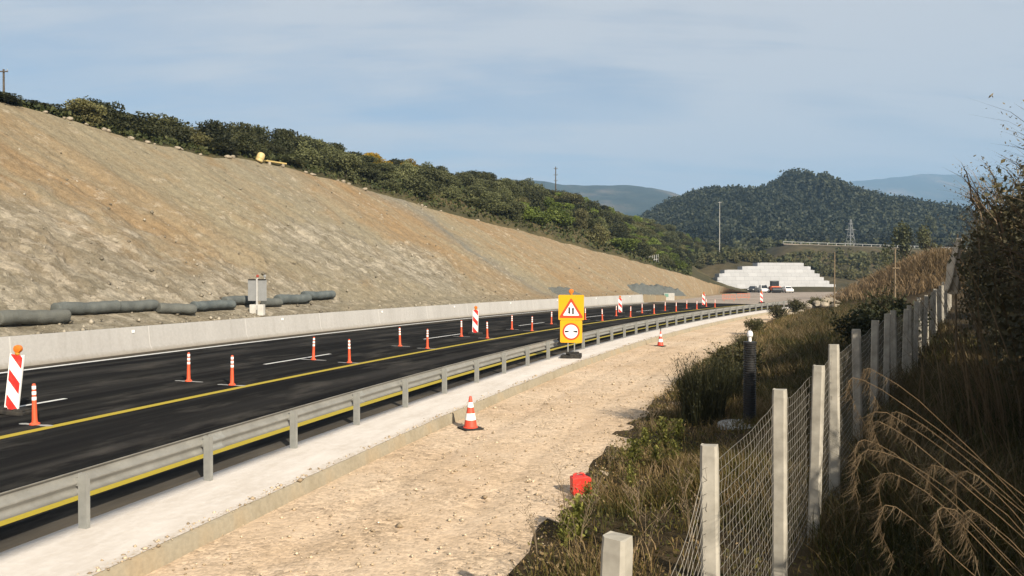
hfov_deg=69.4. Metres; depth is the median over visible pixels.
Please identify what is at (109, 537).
pavement
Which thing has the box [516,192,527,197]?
olive shrub
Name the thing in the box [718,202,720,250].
utility pole
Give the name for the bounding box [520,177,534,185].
olive shrub
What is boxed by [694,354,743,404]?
broom bush
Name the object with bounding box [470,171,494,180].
evergreen shrub
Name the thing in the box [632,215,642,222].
green bush
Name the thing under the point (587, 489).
leafy weed
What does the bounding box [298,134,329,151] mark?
olive shrub
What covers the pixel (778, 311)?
dry bush
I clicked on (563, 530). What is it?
leafy weed
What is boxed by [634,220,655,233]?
brown shrub
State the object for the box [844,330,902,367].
dark shrub
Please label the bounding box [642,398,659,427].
dead weed
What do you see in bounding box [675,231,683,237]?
olive shrub
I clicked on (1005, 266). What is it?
hedge shrub
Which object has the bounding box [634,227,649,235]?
olive shrub
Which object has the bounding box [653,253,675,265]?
olive shrub
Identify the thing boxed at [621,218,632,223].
evergreen shrub
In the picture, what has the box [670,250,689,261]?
evergreen shrub
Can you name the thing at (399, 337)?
delineator post
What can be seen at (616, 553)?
wire fence
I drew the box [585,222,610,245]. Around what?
brown shrub
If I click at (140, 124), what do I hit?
evergreen shrub
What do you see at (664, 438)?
leafy weed
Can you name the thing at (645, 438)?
leafy weed
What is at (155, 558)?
kerb
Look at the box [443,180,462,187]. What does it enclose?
olive shrub
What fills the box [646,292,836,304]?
dirt road
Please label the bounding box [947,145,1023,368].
hedge shrub
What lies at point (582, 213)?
brown shrub
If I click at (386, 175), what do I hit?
olive shrub
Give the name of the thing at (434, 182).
olive shrub
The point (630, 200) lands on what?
hills
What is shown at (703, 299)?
striped board
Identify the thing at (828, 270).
valley scrub
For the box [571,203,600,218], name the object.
evergreen shrub
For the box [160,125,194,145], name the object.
evergreen shrub
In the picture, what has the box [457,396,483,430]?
traffic cone
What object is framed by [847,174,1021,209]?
mountains
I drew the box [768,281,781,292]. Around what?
road roller
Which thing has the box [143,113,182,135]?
evergreen shrub
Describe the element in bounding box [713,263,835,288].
stepped wall
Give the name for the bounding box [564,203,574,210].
green bush
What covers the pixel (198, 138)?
brown shrub
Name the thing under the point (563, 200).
evergreen shrub
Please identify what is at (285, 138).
evergreen shrub
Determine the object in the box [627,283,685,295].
netting heap
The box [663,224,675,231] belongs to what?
olive shrub
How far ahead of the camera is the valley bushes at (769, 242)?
238.28 m
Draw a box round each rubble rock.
[804,303,815,308]
[819,297,830,301]
[820,302,828,307]
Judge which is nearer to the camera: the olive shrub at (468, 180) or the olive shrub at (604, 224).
the olive shrub at (468, 180)
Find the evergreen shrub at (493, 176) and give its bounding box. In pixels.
[484,171,496,178]
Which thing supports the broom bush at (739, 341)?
on the bank
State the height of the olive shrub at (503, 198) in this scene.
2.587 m
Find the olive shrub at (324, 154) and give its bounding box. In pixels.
[319,150,343,164]
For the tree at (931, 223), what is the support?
on the valley
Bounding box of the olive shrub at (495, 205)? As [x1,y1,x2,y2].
[483,196,509,213]
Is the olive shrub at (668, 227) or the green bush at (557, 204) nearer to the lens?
the green bush at (557, 204)
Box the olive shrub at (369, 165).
[363,160,380,168]
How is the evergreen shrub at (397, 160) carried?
on the hillside
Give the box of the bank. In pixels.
[507,256,1023,575]
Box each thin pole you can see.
[834,252,834,306]
[892,249,898,302]
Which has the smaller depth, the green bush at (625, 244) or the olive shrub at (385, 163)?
the olive shrub at (385, 163)
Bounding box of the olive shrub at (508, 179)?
[501,177,515,183]
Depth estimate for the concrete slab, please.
15.83 m
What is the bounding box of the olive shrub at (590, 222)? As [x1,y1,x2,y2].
[585,214,598,226]
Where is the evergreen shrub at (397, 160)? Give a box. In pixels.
[390,158,404,164]
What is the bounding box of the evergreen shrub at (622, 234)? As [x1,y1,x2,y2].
[614,231,628,238]
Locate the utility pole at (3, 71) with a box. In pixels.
[0,69,7,91]
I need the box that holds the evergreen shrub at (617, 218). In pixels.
[613,213,620,225]
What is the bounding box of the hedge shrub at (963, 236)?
[950,161,1023,352]
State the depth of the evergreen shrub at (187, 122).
65.57 m
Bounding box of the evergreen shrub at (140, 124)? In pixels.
[125,111,163,138]
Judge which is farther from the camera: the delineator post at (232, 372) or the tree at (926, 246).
the tree at (926, 246)
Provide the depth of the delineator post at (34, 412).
16.17 m
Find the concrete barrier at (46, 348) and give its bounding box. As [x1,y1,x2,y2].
[0,294,643,368]
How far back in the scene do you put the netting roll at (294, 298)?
45.53 m
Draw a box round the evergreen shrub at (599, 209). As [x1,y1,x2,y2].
[588,205,603,214]
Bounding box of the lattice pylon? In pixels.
[845,219,854,245]
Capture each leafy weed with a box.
[553,510,579,545]
[563,493,596,539]
[579,481,599,502]
[619,464,638,486]
[621,437,645,470]
[639,426,651,446]
[645,445,662,468]
[651,416,678,447]
[663,438,682,461]
[670,418,685,440]
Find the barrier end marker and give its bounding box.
[664,293,673,300]
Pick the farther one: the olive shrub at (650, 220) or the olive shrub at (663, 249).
the olive shrub at (650, 220)
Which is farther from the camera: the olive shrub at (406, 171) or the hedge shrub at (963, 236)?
the olive shrub at (406, 171)
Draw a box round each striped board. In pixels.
[0,345,31,415]
[468,306,482,334]
[617,296,624,313]
[700,292,705,305]
[759,291,764,302]
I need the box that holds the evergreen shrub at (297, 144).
[271,138,314,151]
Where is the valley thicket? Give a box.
[684,229,974,248]
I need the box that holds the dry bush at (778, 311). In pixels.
[767,302,788,319]
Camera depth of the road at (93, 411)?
21.59 m
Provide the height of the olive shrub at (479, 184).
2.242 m
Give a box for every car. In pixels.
[747,286,757,291]
[758,285,769,292]
[782,286,793,292]
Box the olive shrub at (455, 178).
[442,170,462,183]
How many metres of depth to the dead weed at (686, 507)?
9.06 m
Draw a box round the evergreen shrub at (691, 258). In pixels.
[687,255,695,264]
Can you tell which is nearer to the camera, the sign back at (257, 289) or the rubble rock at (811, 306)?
the sign back at (257, 289)
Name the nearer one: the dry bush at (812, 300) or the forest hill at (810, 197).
the dry bush at (812, 300)
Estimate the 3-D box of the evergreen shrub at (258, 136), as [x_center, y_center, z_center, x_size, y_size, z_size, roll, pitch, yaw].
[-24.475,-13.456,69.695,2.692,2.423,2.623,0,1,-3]
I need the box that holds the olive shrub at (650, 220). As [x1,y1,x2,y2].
[643,217,656,222]
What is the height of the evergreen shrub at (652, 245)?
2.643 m
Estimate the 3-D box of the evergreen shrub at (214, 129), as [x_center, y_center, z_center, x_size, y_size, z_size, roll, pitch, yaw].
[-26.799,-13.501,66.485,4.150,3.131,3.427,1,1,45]
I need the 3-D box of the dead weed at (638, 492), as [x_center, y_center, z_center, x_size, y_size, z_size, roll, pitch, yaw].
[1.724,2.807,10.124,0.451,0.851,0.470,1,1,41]
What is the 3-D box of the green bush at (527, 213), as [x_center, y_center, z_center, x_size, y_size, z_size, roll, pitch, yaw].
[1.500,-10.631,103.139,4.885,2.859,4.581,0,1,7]
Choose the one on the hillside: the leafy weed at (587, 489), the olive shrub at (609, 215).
the olive shrub at (609, 215)
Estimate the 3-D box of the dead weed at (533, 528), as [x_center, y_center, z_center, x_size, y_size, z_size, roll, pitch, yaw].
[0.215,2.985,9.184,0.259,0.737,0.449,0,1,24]
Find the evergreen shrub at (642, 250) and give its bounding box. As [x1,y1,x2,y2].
[633,242,654,256]
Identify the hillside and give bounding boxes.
[75,121,747,291]
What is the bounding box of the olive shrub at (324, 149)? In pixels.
[320,146,336,156]
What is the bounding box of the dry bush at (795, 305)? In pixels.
[785,299,809,311]
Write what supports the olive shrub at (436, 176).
on the hillside
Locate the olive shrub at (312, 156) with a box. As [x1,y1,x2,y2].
[294,140,323,166]
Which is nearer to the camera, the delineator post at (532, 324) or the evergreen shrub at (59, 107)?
the delineator post at (532, 324)
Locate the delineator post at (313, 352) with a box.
[311,337,315,359]
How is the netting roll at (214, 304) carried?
on the cut slope at (141, 177)
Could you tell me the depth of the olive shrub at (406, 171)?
89.25 m
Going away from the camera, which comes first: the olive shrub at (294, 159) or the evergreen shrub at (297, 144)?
the olive shrub at (294, 159)
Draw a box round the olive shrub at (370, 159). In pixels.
[354,155,378,163]
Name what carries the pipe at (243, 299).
on the cut slope at (141, 177)
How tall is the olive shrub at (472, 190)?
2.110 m
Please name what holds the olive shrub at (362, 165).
on the hillside
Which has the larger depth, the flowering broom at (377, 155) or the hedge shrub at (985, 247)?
the flowering broom at (377, 155)
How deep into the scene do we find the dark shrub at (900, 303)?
27.99 m
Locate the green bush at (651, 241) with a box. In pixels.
[645,237,662,246]
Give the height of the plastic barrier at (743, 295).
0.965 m
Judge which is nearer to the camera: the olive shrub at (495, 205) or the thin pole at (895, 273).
the thin pole at (895, 273)
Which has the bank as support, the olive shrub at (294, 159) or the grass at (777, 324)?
the grass at (777, 324)
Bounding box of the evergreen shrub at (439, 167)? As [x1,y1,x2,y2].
[435,165,447,171]
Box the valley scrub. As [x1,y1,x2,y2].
[696,248,900,280]
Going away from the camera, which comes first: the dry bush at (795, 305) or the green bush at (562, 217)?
the dry bush at (795, 305)
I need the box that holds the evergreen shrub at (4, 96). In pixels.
[0,91,22,104]
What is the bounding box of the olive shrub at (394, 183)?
[378,178,401,190]
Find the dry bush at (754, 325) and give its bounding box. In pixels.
[743,317,768,333]
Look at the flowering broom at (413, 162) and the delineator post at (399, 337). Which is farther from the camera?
the flowering broom at (413, 162)
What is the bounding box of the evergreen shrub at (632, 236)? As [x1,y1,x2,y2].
[628,235,642,240]
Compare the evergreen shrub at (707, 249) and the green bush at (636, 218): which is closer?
the green bush at (636, 218)
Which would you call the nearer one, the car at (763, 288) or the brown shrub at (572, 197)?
the brown shrub at (572, 197)
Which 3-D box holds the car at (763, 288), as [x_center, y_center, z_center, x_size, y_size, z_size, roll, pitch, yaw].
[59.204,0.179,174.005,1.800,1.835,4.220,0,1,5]
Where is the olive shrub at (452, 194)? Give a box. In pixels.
[443,184,463,200]
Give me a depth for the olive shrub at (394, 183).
81.67 m
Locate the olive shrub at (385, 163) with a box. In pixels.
[379,162,396,166]
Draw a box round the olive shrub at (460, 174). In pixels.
[452,171,472,177]
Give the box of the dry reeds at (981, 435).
[904,323,1023,491]
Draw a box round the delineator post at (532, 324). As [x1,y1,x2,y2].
[530,316,533,330]
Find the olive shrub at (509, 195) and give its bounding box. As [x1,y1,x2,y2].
[501,189,515,201]
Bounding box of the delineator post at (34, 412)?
[29,383,39,424]
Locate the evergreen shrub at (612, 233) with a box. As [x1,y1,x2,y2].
[606,228,615,235]
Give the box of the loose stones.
[78,331,734,575]
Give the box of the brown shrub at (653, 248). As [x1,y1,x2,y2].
[645,246,656,257]
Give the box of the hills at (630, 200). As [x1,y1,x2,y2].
[511,179,678,215]
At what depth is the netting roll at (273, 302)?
43.45 m
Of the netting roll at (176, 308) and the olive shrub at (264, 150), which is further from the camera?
the olive shrub at (264, 150)
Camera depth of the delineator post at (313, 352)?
29.18 m
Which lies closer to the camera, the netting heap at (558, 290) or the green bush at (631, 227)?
the netting heap at (558, 290)
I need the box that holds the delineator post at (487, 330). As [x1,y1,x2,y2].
[486,322,488,337]
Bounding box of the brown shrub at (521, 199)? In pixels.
[514,197,530,204]
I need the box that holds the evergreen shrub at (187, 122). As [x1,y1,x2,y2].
[173,121,193,128]
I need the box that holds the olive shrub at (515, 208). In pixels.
[502,200,528,221]
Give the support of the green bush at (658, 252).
on the hillside
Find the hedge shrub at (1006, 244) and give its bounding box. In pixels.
[960,121,1023,385]
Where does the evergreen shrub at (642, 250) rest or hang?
on the hillside
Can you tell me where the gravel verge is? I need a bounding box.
[145,311,789,575]
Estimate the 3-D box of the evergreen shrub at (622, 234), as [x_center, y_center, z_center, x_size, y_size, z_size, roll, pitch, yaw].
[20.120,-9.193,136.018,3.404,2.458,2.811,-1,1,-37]
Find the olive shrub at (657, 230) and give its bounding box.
[650,227,664,232]
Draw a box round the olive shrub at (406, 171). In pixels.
[393,159,417,182]
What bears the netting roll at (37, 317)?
on the cut slope at (141, 177)
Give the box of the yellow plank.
[264,160,286,166]
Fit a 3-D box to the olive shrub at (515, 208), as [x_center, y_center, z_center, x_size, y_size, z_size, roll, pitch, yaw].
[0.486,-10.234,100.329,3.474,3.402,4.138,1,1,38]
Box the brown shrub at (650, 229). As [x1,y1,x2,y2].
[636,223,651,233]
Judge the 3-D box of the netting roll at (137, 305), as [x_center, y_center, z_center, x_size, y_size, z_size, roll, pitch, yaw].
[-17.680,0.841,34.748,0.620,0.564,2.358,0,1,18]
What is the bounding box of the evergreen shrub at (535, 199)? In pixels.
[523,191,545,211]
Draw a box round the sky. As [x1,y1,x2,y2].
[0,0,1023,194]
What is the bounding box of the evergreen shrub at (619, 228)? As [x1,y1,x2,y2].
[610,222,630,234]
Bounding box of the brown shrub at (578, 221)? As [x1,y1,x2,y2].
[569,217,583,228]
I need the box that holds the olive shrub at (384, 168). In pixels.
[373,163,395,171]
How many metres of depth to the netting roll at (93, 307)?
32.08 m
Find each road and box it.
[0,302,787,551]
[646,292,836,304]
[777,244,898,247]
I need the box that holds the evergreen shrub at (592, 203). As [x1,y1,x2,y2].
[585,200,604,211]
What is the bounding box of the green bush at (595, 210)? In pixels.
[581,204,598,213]
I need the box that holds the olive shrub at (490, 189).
[484,188,497,195]
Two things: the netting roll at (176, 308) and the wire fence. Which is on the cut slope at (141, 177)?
the netting roll at (176, 308)
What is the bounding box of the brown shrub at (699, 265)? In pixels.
[694,262,705,267]
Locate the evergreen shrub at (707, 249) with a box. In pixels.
[702,246,711,252]
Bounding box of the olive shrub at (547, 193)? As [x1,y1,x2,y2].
[536,184,552,197]
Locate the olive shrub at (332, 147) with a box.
[320,144,334,150]
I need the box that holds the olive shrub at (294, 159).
[274,154,309,165]
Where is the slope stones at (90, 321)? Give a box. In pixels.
[0,121,663,334]
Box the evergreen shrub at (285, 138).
[272,128,298,153]
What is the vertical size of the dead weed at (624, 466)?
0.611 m
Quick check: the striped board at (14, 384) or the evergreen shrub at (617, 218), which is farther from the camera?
the evergreen shrub at (617, 218)
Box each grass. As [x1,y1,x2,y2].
[652,309,809,399]
[728,274,1023,395]
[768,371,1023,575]
[781,348,1023,575]
[821,245,971,301]
[836,420,1023,574]
[837,368,1023,575]
[861,470,1023,575]
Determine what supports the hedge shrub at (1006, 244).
on the bank
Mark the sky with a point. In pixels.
(675, 96)
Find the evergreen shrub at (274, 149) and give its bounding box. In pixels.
[266,145,289,155]
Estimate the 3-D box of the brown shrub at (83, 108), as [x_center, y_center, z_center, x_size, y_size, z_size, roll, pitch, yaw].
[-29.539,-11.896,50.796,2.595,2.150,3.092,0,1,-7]
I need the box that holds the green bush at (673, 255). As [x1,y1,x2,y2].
[668,252,679,259]
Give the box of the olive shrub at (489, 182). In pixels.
[481,179,496,189]
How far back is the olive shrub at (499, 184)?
119.17 m
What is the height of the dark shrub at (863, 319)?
2.823 m
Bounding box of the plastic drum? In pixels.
[255,152,264,162]
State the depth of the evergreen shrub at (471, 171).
127.01 m
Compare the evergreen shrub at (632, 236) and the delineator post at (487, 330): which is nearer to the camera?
the delineator post at (487, 330)
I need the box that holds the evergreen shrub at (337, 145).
[329,142,346,151]
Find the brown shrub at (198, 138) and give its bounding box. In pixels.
[186,125,212,147]
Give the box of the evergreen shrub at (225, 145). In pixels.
[202,136,239,154]
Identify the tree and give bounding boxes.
[879,220,931,265]
[915,225,942,251]
[924,214,937,232]
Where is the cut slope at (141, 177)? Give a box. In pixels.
[0,102,742,336]
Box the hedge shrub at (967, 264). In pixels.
[936,191,1011,322]
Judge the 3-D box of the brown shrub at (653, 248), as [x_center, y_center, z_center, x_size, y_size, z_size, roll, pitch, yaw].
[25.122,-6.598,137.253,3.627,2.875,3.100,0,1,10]
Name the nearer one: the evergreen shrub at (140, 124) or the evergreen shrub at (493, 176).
the evergreen shrub at (140, 124)
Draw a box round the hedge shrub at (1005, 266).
[968,93,1023,315]
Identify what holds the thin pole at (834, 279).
on the bank
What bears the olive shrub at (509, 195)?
on the hillside
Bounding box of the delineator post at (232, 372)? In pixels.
[228,355,235,385]
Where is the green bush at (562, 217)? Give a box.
[544,206,575,226]
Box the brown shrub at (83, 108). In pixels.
[63,97,106,126]
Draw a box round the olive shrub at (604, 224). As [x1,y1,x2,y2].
[597,217,608,230]
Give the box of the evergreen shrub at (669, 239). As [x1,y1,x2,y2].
[661,238,675,242]
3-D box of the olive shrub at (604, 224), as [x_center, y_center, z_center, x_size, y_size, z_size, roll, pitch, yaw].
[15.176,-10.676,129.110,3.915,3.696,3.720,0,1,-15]
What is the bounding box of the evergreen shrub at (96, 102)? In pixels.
[75,95,112,111]
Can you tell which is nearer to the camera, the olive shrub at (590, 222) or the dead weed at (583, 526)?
the dead weed at (583, 526)
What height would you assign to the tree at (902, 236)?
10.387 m
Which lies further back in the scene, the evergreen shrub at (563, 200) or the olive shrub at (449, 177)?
the evergreen shrub at (563, 200)
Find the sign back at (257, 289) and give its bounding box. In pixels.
[248,275,266,315]
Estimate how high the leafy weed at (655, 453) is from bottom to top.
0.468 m
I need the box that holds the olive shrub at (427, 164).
[420,161,437,173]
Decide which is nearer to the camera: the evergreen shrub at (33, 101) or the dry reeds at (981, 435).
the dry reeds at (981, 435)
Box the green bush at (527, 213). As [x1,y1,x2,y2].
[516,201,536,219]
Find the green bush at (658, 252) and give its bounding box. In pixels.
[654,249,667,256]
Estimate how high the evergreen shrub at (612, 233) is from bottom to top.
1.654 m
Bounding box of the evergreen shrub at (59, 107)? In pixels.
[48,103,68,111]
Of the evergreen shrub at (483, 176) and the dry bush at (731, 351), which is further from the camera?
the evergreen shrub at (483, 176)
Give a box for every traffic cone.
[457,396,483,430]
[654,326,665,345]
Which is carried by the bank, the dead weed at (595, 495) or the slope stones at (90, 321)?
the dead weed at (595, 495)
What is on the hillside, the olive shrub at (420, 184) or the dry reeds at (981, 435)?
the olive shrub at (420, 184)
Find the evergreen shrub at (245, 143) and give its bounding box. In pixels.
[230,132,258,155]
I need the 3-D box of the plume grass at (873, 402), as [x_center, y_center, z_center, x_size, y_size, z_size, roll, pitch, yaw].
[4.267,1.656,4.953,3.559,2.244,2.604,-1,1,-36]
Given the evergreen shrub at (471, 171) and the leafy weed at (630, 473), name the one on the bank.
the leafy weed at (630, 473)
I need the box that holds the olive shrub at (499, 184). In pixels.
[494,178,514,189]
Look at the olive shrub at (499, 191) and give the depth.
110.49 m
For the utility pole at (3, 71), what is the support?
on the hillside
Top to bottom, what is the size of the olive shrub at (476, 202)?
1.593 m
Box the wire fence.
[600,282,951,575]
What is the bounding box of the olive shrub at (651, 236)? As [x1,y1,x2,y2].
[646,234,666,244]
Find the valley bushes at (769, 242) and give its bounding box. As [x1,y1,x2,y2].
[609,236,975,272]
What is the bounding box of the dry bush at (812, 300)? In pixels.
[806,296,826,308]
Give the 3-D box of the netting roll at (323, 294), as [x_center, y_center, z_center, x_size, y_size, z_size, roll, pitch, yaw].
[-12.713,0.465,48.572,0.642,0.576,3.008,0,1,23]
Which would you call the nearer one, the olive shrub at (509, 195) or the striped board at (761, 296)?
the striped board at (761, 296)
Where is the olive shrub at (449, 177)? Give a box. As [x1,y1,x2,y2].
[438,170,452,185]
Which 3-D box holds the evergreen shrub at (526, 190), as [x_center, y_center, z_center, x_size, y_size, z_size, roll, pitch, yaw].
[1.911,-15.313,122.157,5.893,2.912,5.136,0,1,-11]
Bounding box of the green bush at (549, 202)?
[543,196,554,209]
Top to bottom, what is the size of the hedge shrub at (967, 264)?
6.656 m
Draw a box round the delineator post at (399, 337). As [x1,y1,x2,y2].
[398,327,401,345]
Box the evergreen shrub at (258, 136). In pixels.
[236,131,266,147]
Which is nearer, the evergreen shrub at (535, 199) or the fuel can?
the fuel can
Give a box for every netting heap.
[549,286,581,294]
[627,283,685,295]
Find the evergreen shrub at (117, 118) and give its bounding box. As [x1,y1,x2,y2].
[98,101,132,132]
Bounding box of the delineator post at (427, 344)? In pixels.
[425,329,428,348]
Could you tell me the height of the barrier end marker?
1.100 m
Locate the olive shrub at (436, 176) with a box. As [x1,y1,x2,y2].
[416,165,449,193]
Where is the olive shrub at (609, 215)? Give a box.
[599,209,614,227]
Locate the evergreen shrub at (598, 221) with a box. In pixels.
[588,218,603,228]
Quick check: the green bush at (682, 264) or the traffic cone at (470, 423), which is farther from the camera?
the green bush at (682, 264)
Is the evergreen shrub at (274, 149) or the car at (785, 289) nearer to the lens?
the evergreen shrub at (274, 149)
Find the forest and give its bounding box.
[637,167,990,239]
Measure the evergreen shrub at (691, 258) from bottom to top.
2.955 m
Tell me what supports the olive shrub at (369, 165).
on the hillside
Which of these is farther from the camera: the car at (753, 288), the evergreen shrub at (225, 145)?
the car at (753, 288)
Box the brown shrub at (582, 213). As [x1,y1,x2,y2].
[572,207,588,230]
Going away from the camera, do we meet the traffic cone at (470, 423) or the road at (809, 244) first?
the traffic cone at (470, 423)
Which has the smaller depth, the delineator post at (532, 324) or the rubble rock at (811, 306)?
the delineator post at (532, 324)
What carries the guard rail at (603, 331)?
on the pavement
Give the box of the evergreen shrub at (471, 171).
[467,170,485,175]
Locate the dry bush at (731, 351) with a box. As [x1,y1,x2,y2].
[703,340,769,378]
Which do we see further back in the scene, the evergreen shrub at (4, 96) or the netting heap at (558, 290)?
the netting heap at (558, 290)
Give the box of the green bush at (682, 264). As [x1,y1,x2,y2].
[672,257,689,270]
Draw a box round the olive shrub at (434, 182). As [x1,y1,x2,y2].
[428,180,438,187]
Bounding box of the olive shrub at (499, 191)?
[494,188,511,193]
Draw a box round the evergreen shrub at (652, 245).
[647,244,664,247]
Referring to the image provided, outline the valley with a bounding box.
[686,245,963,291]
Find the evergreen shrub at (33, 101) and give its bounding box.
[23,99,63,115]
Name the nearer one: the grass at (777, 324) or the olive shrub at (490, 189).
the grass at (777, 324)
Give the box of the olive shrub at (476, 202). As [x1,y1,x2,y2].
[464,198,487,207]
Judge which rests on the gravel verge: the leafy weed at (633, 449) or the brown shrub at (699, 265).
the leafy weed at (633, 449)
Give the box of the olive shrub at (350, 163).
[324,149,363,180]
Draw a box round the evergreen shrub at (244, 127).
[226,122,255,134]
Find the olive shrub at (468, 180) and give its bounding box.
[461,173,480,187]
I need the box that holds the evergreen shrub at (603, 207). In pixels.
[598,205,613,211]
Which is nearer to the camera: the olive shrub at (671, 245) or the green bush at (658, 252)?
the green bush at (658, 252)
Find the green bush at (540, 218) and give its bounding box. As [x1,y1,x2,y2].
[527,206,554,224]
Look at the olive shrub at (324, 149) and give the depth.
80.77 m
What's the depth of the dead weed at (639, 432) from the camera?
15.64 m
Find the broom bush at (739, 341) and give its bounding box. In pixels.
[728,330,761,347]
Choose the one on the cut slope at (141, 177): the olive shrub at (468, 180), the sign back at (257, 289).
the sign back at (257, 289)
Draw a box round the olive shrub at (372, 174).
[356,167,382,183]
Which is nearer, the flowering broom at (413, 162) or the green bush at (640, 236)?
the flowering broom at (413, 162)
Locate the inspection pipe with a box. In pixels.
[743,331,756,423]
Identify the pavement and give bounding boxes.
[0,307,792,575]
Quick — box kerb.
[93,309,790,575]
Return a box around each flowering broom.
[363,152,388,163]
[400,158,415,165]
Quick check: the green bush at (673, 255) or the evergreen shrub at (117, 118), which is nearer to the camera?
the evergreen shrub at (117, 118)
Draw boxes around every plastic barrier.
[722,294,735,300]
[737,293,749,299]
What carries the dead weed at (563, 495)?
on the bank
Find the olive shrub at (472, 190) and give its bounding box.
[462,185,484,196]
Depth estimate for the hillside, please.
94.71 m
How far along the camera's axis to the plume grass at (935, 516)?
3.78 m
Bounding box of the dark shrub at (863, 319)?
[824,285,920,349]
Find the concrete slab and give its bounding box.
[718,419,754,429]
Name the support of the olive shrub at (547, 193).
on the hillside
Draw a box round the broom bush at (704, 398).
[662,349,742,426]
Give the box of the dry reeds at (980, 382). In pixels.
[835,225,1023,457]
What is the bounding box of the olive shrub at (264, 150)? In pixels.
[255,143,273,155]
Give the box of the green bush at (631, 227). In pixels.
[625,222,635,231]
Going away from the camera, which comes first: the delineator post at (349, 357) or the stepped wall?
the delineator post at (349, 357)
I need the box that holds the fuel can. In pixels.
[570,472,591,495]
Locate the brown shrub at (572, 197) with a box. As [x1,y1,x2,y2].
[557,192,584,204]
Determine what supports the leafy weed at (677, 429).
on the bank
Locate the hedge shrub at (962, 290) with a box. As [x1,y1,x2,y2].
[946,239,979,309]
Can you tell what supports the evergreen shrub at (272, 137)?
on the hillside
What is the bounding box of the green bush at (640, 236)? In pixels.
[630,234,650,239]
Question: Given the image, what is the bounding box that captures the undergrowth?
[0,98,718,275]
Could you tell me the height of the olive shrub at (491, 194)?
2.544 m
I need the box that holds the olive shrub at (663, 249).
[653,246,668,255]
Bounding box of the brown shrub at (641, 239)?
[637,237,648,243]
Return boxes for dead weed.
[516,502,540,553]
[551,462,579,509]
[556,476,602,548]
[587,465,608,508]
[605,438,617,466]
[616,448,636,481]
[620,460,656,520]
[622,483,675,553]
[632,410,644,439]
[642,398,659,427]
[668,458,699,541]
[669,453,699,506]
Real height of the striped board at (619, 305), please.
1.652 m
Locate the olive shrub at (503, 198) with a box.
[500,192,511,202]
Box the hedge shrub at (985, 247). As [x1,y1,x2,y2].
[938,109,1023,378]
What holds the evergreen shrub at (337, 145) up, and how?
on the hillside
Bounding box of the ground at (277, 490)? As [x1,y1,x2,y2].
[99,342,636,572]
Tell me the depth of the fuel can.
11.67 m
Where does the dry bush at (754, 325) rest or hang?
on the gravel verge
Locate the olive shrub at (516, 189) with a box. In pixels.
[503,183,523,198]
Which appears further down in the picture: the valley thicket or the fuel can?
the fuel can
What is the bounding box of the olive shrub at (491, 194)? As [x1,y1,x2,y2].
[480,190,500,200]
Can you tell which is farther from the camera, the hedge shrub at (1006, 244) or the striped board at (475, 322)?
the striped board at (475, 322)
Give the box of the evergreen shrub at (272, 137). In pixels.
[266,128,300,142]
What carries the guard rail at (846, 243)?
on the road at (809, 244)
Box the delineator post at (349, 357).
[347,339,351,362]
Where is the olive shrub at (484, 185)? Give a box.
[474,180,492,187]
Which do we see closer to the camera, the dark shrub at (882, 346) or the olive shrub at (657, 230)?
the dark shrub at (882, 346)
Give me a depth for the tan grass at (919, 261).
73.13 m
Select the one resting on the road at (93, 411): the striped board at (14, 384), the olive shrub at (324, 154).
the striped board at (14, 384)
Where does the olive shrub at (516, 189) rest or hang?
on the hillside
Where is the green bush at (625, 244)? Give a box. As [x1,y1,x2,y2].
[610,238,638,251]
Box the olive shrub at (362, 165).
[358,160,365,168]
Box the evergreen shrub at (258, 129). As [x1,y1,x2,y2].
[253,123,274,146]
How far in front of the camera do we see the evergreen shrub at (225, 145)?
60.85 m
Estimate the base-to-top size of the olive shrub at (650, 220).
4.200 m
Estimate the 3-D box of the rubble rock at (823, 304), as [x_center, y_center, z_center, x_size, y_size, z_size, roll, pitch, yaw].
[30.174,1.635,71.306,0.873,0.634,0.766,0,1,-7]
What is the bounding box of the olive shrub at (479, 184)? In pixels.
[467,182,484,191]
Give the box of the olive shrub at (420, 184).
[399,173,437,196]
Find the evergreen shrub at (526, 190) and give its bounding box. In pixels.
[521,187,536,195]
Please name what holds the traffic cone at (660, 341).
on the gravel verge
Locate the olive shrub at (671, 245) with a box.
[666,242,676,251]
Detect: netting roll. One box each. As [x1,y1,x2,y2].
[0,309,70,325]
[50,300,121,313]
[119,299,158,311]
[155,303,196,314]
[190,300,235,310]
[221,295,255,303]
[260,298,282,305]
[274,294,311,303]
[301,290,335,298]
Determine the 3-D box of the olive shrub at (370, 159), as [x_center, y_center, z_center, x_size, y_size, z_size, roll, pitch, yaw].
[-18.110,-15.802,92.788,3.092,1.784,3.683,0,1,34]
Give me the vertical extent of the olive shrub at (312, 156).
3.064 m
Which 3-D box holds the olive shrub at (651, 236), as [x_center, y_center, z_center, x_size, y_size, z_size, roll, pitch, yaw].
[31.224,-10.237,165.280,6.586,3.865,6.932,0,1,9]
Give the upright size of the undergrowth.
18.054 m
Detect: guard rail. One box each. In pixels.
[0,338,558,528]
[582,301,789,348]
[783,241,966,248]
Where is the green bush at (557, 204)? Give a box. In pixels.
[545,202,563,208]
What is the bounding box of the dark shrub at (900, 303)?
[852,279,935,339]
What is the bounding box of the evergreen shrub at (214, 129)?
[194,119,233,140]
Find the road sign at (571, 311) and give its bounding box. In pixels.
[558,289,583,358]
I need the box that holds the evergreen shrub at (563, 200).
[554,198,569,202]
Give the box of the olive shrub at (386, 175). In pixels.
[380,171,400,180]
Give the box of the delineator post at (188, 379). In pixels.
[185,352,191,381]

